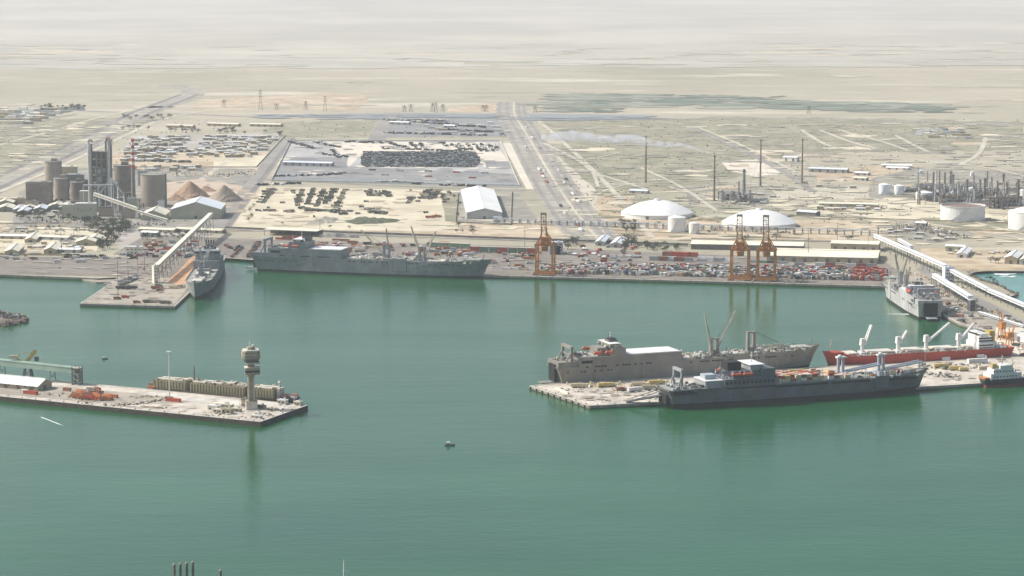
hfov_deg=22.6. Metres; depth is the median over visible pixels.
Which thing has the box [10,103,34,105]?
sand drift
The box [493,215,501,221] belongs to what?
warehouse annex
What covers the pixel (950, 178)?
process column
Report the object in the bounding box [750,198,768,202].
process unit
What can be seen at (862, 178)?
shed
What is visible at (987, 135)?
sand drift
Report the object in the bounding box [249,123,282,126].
shed
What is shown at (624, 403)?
quay kerb
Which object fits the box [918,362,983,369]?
pier stores
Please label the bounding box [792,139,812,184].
tall stack
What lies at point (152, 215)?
conveyor gallery
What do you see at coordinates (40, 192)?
works building
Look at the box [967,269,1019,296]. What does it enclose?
spit rock
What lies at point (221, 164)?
plot road
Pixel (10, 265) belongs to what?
quay apron
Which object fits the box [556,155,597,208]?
bright verge
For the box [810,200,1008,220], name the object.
sand plot
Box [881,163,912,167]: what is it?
shed
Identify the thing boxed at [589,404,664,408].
quay wall foot
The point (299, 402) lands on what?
mole hut
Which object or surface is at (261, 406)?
mole hut
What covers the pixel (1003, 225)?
tank farm bund
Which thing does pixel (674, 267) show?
jumbled cargo
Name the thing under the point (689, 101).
field patch
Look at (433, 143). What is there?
ground stain
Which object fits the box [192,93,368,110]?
sand flat
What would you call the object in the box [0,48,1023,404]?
desert
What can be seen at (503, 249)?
rail wagon
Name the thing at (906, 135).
scrub patch
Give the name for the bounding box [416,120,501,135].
settlement
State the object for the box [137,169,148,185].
works building
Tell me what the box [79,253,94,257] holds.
quay hut
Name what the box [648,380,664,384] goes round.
parked lorry
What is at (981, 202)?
process unit
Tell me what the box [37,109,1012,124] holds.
ring road
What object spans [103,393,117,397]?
shipping container
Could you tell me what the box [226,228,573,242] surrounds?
dark bank
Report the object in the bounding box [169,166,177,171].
house
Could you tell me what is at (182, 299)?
quay wall
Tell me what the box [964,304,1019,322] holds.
ore terminal clutter
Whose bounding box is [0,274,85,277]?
quay kerb
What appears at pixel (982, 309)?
ore terminal clutter
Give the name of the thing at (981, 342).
bulk carrier
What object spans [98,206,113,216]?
works building
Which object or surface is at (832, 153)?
dirt track
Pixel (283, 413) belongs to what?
quay kerb
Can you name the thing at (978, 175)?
refinery ground
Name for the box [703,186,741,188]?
sand drift
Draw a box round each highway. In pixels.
[0,85,205,192]
[496,102,596,239]
[515,102,618,239]
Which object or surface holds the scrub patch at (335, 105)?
on the sand flat at (298, 100)
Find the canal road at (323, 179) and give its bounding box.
[269,176,521,186]
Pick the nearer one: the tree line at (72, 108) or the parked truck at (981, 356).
the parked truck at (981, 356)
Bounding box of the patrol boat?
[444,440,454,445]
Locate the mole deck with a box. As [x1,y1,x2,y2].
[0,381,304,420]
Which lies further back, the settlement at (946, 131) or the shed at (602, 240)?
the settlement at (946, 131)
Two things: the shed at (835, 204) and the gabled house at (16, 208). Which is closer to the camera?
the gabled house at (16, 208)
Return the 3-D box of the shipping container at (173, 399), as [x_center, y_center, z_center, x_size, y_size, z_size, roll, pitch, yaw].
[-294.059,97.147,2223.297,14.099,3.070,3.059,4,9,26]
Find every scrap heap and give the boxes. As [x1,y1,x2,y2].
[877,224,967,238]
[880,223,960,238]
[881,225,964,236]
[893,224,968,238]
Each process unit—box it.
[718,192,740,199]
[733,194,749,202]
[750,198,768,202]
[905,187,918,191]
[916,183,934,188]
[923,186,939,193]
[927,184,956,191]
[930,189,947,195]
[939,191,966,203]
[948,187,972,197]
[955,183,978,190]
[962,200,988,204]
[970,190,989,199]
[971,187,1001,194]
[983,192,1010,208]
[998,193,1019,206]
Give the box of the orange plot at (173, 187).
[167,179,242,202]
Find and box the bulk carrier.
[823,322,1014,365]
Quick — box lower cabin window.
[244,369,259,372]
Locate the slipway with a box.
[82,279,114,282]
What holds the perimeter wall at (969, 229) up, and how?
on the desert
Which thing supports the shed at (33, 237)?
on the desert
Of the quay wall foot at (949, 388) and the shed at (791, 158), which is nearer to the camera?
the quay wall foot at (949, 388)
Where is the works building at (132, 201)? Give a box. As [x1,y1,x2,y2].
[127,197,136,206]
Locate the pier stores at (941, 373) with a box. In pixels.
[926,371,959,378]
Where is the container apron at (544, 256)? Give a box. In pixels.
[214,238,903,284]
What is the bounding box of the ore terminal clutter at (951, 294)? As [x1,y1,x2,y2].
[914,272,967,299]
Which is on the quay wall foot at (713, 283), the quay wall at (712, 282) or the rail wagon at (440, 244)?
the quay wall at (712, 282)
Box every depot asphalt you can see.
[275,157,518,182]
[485,161,511,168]
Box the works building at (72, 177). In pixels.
[66,173,83,185]
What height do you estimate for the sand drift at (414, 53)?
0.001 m
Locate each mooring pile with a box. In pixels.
[173,563,175,575]
[179,563,181,575]
[185,562,187,575]
[191,561,193,575]
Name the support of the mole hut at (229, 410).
on the mole deck
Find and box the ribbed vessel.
[147,366,299,403]
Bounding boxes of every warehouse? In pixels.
[141,205,169,219]
[170,196,225,218]
[461,185,502,218]
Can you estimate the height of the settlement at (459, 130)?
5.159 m
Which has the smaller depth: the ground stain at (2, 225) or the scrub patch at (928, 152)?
the ground stain at (2, 225)
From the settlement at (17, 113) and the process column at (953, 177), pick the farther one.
the settlement at (17, 113)
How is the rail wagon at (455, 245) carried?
on the container apron at (544, 256)
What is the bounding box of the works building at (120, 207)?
[104,201,127,211]
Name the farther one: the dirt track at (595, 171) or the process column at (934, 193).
the dirt track at (595, 171)
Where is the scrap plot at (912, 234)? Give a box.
[875,218,977,242]
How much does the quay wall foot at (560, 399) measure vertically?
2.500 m
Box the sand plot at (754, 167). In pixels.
[722,159,780,176]
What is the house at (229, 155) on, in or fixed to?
on the desert
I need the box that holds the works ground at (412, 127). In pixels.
[387,119,506,136]
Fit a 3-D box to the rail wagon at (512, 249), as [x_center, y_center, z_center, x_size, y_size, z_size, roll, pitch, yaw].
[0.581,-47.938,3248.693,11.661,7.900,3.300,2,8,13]
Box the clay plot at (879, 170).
[808,166,922,181]
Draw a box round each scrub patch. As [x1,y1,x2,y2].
[95,99,155,100]
[231,106,315,108]
[301,104,373,105]
[456,92,532,92]
[682,162,695,164]
[702,206,748,208]
[719,161,758,162]
[898,134,915,136]
[912,151,945,152]
[937,163,978,164]
[938,86,997,87]
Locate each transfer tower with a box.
[151,264,157,282]
[968,298,975,310]
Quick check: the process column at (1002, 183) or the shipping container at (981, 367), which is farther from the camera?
the process column at (1002, 183)
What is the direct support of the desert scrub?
on the desert
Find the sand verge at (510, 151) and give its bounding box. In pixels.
[502,143,533,188]
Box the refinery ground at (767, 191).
[684,182,782,206]
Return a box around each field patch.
[250,114,665,120]
[518,94,967,109]
[537,93,809,105]
[538,103,633,111]
[763,102,957,112]
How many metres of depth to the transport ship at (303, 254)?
3068.84 m
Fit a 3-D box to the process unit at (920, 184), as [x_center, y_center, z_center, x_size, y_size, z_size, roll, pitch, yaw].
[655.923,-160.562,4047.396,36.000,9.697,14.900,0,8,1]
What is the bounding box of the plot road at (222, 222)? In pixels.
[212,138,294,227]
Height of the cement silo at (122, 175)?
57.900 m
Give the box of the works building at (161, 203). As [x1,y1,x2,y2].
[158,200,164,207]
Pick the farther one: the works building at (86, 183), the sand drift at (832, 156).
the sand drift at (832, 156)
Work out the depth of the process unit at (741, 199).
3836.33 m
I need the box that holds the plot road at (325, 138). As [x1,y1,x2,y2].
[295,138,367,139]
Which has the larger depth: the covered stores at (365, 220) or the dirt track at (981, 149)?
the dirt track at (981, 149)
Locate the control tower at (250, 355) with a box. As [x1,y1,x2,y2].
[241,341,259,409]
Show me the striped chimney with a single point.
(133, 192)
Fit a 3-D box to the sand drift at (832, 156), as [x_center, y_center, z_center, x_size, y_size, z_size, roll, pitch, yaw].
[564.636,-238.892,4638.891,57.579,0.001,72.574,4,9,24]
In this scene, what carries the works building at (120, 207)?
on the cement works ground at (181, 222)
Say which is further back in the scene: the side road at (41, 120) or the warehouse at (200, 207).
the side road at (41, 120)
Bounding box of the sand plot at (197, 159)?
[112,152,266,173]
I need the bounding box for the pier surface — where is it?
[536,357,1023,404]
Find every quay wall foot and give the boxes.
[0,276,80,279]
[0,400,260,426]
[84,306,174,308]
[261,409,307,425]
[484,277,534,278]
[529,388,588,408]
[544,279,884,288]
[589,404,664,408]
[915,386,982,390]
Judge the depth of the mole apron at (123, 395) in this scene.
2247.52 m
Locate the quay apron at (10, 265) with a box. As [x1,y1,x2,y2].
[0,255,194,305]
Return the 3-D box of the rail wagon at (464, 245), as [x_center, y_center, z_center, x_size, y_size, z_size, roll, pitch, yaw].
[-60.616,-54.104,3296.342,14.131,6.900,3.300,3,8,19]
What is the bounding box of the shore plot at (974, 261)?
[921,248,1023,270]
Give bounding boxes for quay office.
[126,245,142,253]
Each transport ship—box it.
[186,239,225,299]
[245,226,491,277]
[537,310,818,383]
[626,351,927,408]
[881,254,942,319]
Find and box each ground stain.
[0,119,162,164]
[0,122,142,174]
[0,221,117,250]
[2,220,105,252]
[15,258,129,272]
[101,261,167,299]
[107,262,170,294]
[118,170,244,216]
[136,170,259,216]
[236,188,456,216]
[247,216,555,229]
[278,143,498,181]
[293,141,510,180]
[496,257,867,275]
[504,258,844,278]
[545,124,1023,188]
[553,190,1023,245]
[558,192,992,239]
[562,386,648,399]
[923,358,1019,379]
[932,279,1014,332]
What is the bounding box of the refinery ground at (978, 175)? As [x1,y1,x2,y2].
[869,168,1023,201]
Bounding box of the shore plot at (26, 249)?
[0,221,97,251]
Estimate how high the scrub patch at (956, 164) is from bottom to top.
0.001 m
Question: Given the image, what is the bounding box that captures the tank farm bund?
[923,217,1022,230]
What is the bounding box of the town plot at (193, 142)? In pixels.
[122,133,279,154]
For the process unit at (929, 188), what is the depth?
3973.90 m
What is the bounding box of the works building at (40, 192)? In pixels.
[25,180,52,204]
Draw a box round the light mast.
[166,351,170,395]
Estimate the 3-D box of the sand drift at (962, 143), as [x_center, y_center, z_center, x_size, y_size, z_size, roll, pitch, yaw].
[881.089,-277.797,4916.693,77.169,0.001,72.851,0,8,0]
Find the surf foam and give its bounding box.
[990,271,1023,274]
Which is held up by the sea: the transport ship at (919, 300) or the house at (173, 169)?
the transport ship at (919, 300)
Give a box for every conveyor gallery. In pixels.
[0,358,81,384]
[83,185,113,212]
[93,192,137,219]
[99,178,110,206]
[111,178,124,212]
[136,210,168,221]
[154,213,213,280]
[873,234,947,275]
[897,238,913,258]
[949,269,989,294]
[985,288,1023,311]
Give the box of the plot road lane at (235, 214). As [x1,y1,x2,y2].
[225,138,293,225]
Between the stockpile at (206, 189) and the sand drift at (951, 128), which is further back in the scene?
the sand drift at (951, 128)
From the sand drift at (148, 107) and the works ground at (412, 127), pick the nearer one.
the works ground at (412, 127)
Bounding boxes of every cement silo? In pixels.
[44,158,61,186]
[53,175,69,199]
[70,178,84,200]
[113,161,130,196]
[140,173,166,206]
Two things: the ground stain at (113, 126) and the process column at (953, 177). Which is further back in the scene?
the ground stain at (113, 126)
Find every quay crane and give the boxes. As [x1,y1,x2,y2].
[532,212,557,275]
[727,214,752,280]
[753,215,778,281]
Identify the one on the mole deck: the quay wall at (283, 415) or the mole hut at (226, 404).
the mole hut at (226, 404)
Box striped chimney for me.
[131,139,135,197]
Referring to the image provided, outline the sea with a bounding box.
[0,258,1023,575]
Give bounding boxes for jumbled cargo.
[539,262,885,279]
[540,263,880,279]
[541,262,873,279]
[541,264,877,278]
[543,263,879,280]
[544,264,880,279]
[545,262,885,280]
[545,264,856,279]
[553,263,887,277]
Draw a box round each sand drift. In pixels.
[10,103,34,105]
[129,105,236,107]
[132,106,176,107]
[396,53,433,53]
[574,148,614,150]
[676,169,713,171]
[684,174,707,175]
[691,205,706,207]
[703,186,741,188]
[715,134,753,136]
[728,164,748,166]
[731,153,780,154]
[749,150,793,152]
[766,203,799,206]
[809,154,839,157]
[824,147,874,148]
[833,75,865,76]
[843,134,875,137]
[850,199,879,201]
[948,127,964,129]
[951,142,989,144]
[974,134,997,135]
[993,99,1023,100]
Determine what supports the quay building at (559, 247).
on the desert
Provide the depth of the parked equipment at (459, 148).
4819.14 m
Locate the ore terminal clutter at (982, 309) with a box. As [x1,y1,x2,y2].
[959,303,1014,319]
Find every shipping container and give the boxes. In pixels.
[23,390,37,394]
[63,387,70,391]
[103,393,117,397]
[166,397,180,401]
[815,262,824,264]
[967,358,987,362]
[978,365,989,369]
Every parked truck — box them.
[616,386,625,390]
[959,367,968,371]
[977,354,986,357]
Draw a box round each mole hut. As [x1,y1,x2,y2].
[207,403,221,410]
[211,402,233,407]
[212,407,222,413]
[220,406,233,413]
[231,406,241,411]
[241,397,245,406]
[250,413,262,418]
[257,403,266,408]
[277,397,288,404]
[293,399,302,405]
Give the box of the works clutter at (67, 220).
[24,219,164,225]
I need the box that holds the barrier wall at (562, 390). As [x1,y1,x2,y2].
[555,387,568,393]
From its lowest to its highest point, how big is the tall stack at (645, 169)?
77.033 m
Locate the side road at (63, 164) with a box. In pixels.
[0,110,209,191]
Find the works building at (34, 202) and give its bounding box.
[25,200,38,205]
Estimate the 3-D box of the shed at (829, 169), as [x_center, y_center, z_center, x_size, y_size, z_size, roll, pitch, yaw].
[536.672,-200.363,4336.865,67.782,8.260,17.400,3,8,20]
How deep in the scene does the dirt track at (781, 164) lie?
4755.74 m
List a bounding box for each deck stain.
[2,388,270,417]
[38,393,264,414]
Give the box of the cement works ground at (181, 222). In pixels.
[13,167,245,228]
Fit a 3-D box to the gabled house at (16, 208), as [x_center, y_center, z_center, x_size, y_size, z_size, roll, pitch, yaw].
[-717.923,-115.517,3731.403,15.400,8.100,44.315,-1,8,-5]
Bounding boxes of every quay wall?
[0,275,96,279]
[0,397,260,425]
[80,304,174,307]
[175,292,189,307]
[260,406,307,424]
[484,276,537,278]
[529,386,588,407]
[538,277,884,287]
[589,402,662,407]
[915,383,982,389]
[941,315,959,325]
[960,324,985,331]
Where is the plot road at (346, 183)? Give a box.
[135,174,524,190]
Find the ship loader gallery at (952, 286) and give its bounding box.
[931,273,972,308]
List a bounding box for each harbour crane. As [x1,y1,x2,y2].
[997,311,1005,339]
[1005,325,1014,344]
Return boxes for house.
[0,197,15,204]
[0,203,15,211]
[13,205,23,212]
[17,206,31,214]
[24,204,39,209]
[33,203,48,211]
[48,200,65,209]
[75,235,97,245]
[90,233,106,242]
[144,167,156,170]
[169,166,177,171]
[170,146,186,148]
[182,165,195,168]
[186,152,196,155]
[204,137,216,139]
[214,150,227,152]
[225,154,233,157]
[250,151,257,154]
[257,147,268,150]
[265,138,278,140]
[817,205,823,209]
[942,265,953,281]
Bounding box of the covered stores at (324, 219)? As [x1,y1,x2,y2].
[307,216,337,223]
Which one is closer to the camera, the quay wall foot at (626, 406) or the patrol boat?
the patrol boat
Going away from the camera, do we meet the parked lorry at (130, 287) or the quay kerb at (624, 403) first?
the quay kerb at (624, 403)
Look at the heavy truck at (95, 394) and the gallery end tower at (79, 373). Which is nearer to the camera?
the heavy truck at (95, 394)
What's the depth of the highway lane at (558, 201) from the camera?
4344.20 m
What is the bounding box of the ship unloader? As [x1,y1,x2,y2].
[9,350,38,376]
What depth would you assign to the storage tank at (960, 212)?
3599.35 m
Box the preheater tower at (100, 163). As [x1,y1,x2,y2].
[87,137,112,211]
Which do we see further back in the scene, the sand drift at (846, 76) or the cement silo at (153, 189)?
the sand drift at (846, 76)
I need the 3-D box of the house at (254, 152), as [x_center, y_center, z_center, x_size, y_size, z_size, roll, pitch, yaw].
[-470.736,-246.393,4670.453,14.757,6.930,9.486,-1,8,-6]
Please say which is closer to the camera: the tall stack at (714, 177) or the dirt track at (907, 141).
the tall stack at (714, 177)
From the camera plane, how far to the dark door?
3236.46 m
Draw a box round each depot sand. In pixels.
[328,141,441,165]
[441,142,507,169]
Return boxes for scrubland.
[0,117,155,173]
[262,120,377,137]
[543,116,1023,153]
[560,141,804,192]
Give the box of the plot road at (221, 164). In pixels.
[199,144,254,178]
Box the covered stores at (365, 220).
[346,216,399,224]
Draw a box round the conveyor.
[978,311,1023,327]
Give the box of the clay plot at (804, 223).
[580,215,996,240]
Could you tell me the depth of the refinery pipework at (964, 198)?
3861.88 m
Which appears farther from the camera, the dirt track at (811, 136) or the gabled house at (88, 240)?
the dirt track at (811, 136)
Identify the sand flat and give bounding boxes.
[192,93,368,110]
[447,103,495,112]
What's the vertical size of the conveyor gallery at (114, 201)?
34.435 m
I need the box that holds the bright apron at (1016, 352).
[996,327,1023,355]
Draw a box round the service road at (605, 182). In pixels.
[537,121,655,237]
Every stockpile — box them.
[167,194,185,200]
[170,181,209,197]
[201,186,215,191]
[210,185,243,201]
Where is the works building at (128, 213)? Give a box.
[121,208,140,217]
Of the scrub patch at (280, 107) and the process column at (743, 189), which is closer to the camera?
the process column at (743, 189)
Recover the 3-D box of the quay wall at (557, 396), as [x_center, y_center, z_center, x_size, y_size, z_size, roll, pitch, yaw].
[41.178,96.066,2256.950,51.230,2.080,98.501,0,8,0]
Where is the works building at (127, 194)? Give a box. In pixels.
[125,192,130,200]
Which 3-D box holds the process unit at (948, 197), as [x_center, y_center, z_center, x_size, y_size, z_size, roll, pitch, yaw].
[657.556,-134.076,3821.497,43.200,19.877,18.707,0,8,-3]
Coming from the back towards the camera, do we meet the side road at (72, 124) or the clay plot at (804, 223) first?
the side road at (72, 124)
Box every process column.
[741,169,745,195]
[919,185,920,204]
[934,184,935,201]
[948,171,952,184]
[951,174,954,189]
[965,179,968,198]
[983,178,986,196]
[999,192,1001,208]
[1002,173,1004,194]
[1017,179,1020,196]
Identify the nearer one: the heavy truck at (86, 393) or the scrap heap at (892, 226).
the heavy truck at (86, 393)
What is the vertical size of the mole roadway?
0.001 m
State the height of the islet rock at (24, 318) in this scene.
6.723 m
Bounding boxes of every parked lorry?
[75,259,86,262]
[125,286,137,289]
[144,243,156,246]
[148,299,158,302]
[159,300,171,303]
[168,285,179,288]
[429,249,439,252]
[464,252,474,254]
[571,383,587,387]
[597,382,614,386]
[627,386,642,391]
[632,382,648,385]
[642,385,657,389]
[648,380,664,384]
[933,363,948,367]
[949,366,962,370]
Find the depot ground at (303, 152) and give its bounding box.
[275,141,513,173]
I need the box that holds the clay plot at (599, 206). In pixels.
[595,195,633,217]
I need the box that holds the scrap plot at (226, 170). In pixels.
[162,168,255,181]
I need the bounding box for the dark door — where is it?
[556,246,559,254]
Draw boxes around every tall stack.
[636,136,657,183]
[712,155,725,200]
[750,139,770,185]
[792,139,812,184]
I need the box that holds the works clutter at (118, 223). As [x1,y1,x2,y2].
[26,219,156,225]
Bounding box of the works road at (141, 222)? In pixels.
[13,218,212,234]
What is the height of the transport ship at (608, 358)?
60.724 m
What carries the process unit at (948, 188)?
on the desert
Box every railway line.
[38,229,686,245]
[45,226,441,234]
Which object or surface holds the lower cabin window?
in the control tower at (250, 355)
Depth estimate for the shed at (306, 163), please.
4447.76 m
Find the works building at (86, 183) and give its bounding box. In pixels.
[85,179,87,189]
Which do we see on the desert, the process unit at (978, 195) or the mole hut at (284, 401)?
the process unit at (978, 195)
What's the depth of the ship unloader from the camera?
2339.35 m
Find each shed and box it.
[0,233,37,238]
[0,374,53,390]
[4,243,23,254]
[24,231,41,241]
[38,234,72,240]
[43,241,62,253]
[58,247,82,252]
[138,226,177,232]
[141,230,160,236]
[166,124,194,127]
[176,226,225,233]
[207,122,240,126]
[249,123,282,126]
[282,160,334,166]
[389,121,410,124]
[443,124,456,127]
[595,234,609,245]
[610,236,626,247]
[628,189,649,193]
[691,239,804,250]
[767,248,880,263]
[783,155,799,161]
[796,209,820,215]
[808,167,848,172]
[818,201,878,207]
[830,239,880,249]
[853,176,868,180]
[854,171,870,175]
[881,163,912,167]
[885,166,909,169]
[915,221,927,226]
[945,244,965,251]
[956,246,972,257]
[1004,249,1023,263]
[1012,331,1023,341]
[1019,255,1023,264]
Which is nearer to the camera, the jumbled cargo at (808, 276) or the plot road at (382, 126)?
the jumbled cargo at (808, 276)
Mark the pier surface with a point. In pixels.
(971, 375)
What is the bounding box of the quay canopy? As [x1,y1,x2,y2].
[263,227,322,235]
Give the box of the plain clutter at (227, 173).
[185,170,251,176]
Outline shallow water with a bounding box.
[973,271,1023,301]
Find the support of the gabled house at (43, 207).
on the desert
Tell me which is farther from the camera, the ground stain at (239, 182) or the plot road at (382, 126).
the plot road at (382, 126)
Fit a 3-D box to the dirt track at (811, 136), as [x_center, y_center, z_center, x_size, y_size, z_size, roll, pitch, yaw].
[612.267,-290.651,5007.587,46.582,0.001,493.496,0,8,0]
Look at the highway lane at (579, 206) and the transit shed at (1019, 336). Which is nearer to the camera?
the transit shed at (1019, 336)
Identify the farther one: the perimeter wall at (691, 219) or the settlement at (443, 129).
the settlement at (443, 129)
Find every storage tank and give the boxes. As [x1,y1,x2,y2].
[668,214,685,231]
[689,221,698,233]
[879,182,890,193]
[894,184,904,194]
[916,190,932,198]
[940,203,985,221]
[1008,207,1023,230]
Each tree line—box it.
[35,106,84,112]
[256,113,644,119]
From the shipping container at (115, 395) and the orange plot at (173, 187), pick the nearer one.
the shipping container at (115, 395)
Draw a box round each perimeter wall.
[0,222,175,227]
[0,253,95,255]
[137,134,285,167]
[225,226,687,245]
[271,140,519,185]
[455,198,511,224]
[598,215,793,221]
[691,238,830,241]
[794,215,920,220]
[921,219,1023,232]
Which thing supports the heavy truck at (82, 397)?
on the mole apron at (123, 395)
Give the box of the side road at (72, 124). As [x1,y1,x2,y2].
[0,107,141,144]
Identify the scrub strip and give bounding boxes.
[442,193,457,221]
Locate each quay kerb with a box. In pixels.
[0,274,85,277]
[1,396,259,421]
[54,380,144,388]
[80,277,119,303]
[81,303,173,306]
[149,389,292,403]
[260,405,307,421]
[531,386,589,405]
[538,276,870,285]
[590,402,654,405]
[920,383,979,386]
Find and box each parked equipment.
[129,118,498,186]
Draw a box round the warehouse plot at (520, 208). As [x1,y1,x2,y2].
[451,189,540,223]
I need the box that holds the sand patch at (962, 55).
[0,42,1023,68]
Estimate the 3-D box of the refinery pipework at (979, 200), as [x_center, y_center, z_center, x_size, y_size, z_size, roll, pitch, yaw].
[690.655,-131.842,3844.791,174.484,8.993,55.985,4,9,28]
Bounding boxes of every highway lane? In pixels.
[0,94,180,176]
[506,102,589,239]
[517,102,604,234]
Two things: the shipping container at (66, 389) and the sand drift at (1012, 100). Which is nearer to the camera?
the shipping container at (66, 389)
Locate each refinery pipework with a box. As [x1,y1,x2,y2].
[914,196,1020,205]
[921,195,1021,204]
[925,194,1022,205]
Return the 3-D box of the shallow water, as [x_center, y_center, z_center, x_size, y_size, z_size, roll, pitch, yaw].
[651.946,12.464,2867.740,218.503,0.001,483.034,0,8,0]
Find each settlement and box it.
[0,107,60,123]
[0,108,55,119]
[0,108,56,123]
[7,107,39,123]
[411,120,503,134]
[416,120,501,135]
[436,122,447,130]
[460,121,509,132]
[912,128,956,138]
[916,128,944,137]
[928,131,970,137]
[942,128,971,138]
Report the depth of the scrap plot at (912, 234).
3460.39 m
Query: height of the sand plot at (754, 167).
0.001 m
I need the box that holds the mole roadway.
[145,392,294,408]
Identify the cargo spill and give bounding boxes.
[167,256,194,284]
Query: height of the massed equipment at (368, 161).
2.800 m
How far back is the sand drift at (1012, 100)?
6149.97 m
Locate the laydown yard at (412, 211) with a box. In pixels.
[232,186,460,230]
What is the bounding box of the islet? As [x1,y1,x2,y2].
[0,311,20,325]
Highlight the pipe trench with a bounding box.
[569,227,799,237]
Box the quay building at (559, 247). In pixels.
[549,240,562,254]
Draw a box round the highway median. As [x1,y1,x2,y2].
[513,102,598,238]
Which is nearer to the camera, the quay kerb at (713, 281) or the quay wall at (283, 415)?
the quay wall at (283, 415)
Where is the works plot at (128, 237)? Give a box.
[117,229,203,255]
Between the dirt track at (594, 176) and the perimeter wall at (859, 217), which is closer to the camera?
the perimeter wall at (859, 217)
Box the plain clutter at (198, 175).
[173,170,248,175]
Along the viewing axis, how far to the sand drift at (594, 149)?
4780.66 m
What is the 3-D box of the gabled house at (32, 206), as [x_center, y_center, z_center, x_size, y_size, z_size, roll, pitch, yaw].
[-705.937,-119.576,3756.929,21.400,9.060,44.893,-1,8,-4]
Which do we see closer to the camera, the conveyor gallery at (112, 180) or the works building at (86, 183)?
the conveyor gallery at (112, 180)
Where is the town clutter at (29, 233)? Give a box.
[4,229,77,240]
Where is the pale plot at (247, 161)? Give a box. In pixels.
[213,156,266,169]
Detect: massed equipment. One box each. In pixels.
[361,151,479,166]
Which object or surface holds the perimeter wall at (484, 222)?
on the desert
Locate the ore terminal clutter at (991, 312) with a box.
[956,304,1023,323]
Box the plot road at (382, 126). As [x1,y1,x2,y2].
[368,112,398,141]
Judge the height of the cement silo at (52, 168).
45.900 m
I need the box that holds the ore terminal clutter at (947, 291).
[916,275,976,299]
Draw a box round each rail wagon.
[427,242,437,246]
[438,242,448,247]
[449,242,458,247]
[459,243,470,248]
[470,246,478,251]
[479,246,488,252]
[489,246,497,252]
[498,247,506,252]
[508,247,516,253]
[517,247,526,253]
[527,247,534,253]
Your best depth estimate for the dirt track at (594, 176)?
4361.01 m
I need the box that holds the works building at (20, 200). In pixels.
[0,197,25,203]
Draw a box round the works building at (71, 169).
[62,165,77,176]
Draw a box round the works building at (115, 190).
[110,183,117,196]
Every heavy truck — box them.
[70,393,81,397]
[78,395,85,399]
[82,391,92,395]
[86,395,97,400]
[93,392,101,396]
[98,396,110,400]
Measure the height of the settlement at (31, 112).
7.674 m
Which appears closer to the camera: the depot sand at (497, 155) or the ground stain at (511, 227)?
the ground stain at (511, 227)
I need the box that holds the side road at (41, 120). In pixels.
[0,114,74,129]
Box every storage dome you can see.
[621,199,692,219]
[722,208,795,229]
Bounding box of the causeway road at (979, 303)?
[916,267,1023,326]
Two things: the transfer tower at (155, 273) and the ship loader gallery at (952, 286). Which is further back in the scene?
the transfer tower at (155, 273)
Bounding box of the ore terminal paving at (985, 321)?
[903,272,1023,333]
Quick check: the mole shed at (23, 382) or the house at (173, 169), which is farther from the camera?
the house at (173, 169)
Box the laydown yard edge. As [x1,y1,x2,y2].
[226,222,565,237]
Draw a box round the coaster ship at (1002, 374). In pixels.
[979,355,1023,387]
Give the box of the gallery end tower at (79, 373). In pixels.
[71,365,82,384]
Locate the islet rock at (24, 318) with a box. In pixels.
[0,314,28,326]
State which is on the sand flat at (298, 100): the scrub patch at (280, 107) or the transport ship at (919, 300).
the scrub patch at (280, 107)
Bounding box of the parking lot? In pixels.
[114,235,218,257]
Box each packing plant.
[62,203,74,217]
[74,202,96,219]
[79,190,91,201]
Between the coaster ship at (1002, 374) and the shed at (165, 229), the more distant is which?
the shed at (165, 229)
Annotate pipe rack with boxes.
[496,217,878,235]
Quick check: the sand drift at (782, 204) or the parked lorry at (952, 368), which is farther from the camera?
the sand drift at (782, 204)
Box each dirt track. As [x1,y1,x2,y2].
[543,143,646,188]
[559,150,599,186]
[580,152,620,160]
[597,184,629,193]
[607,180,1023,234]
[638,167,718,210]
[670,186,755,208]
[690,128,816,191]
[697,127,796,171]
[788,152,887,156]
[800,130,849,149]
[819,130,880,148]
[839,130,910,150]
[850,215,1023,238]
[894,135,927,150]
[958,137,987,164]
[961,163,1023,175]
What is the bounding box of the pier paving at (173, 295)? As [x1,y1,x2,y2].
[83,278,187,304]
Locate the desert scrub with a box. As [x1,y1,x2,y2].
[0,119,1023,223]
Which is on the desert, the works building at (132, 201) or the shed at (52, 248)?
the shed at (52, 248)
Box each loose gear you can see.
[103,400,164,405]
[104,398,164,405]
[104,399,165,405]
[105,399,159,405]
[130,395,162,397]
[201,406,278,417]
[204,406,284,417]
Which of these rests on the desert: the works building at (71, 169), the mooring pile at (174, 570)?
the works building at (71, 169)
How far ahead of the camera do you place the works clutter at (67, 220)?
3594.28 m
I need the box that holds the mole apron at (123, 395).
[0,386,189,403]

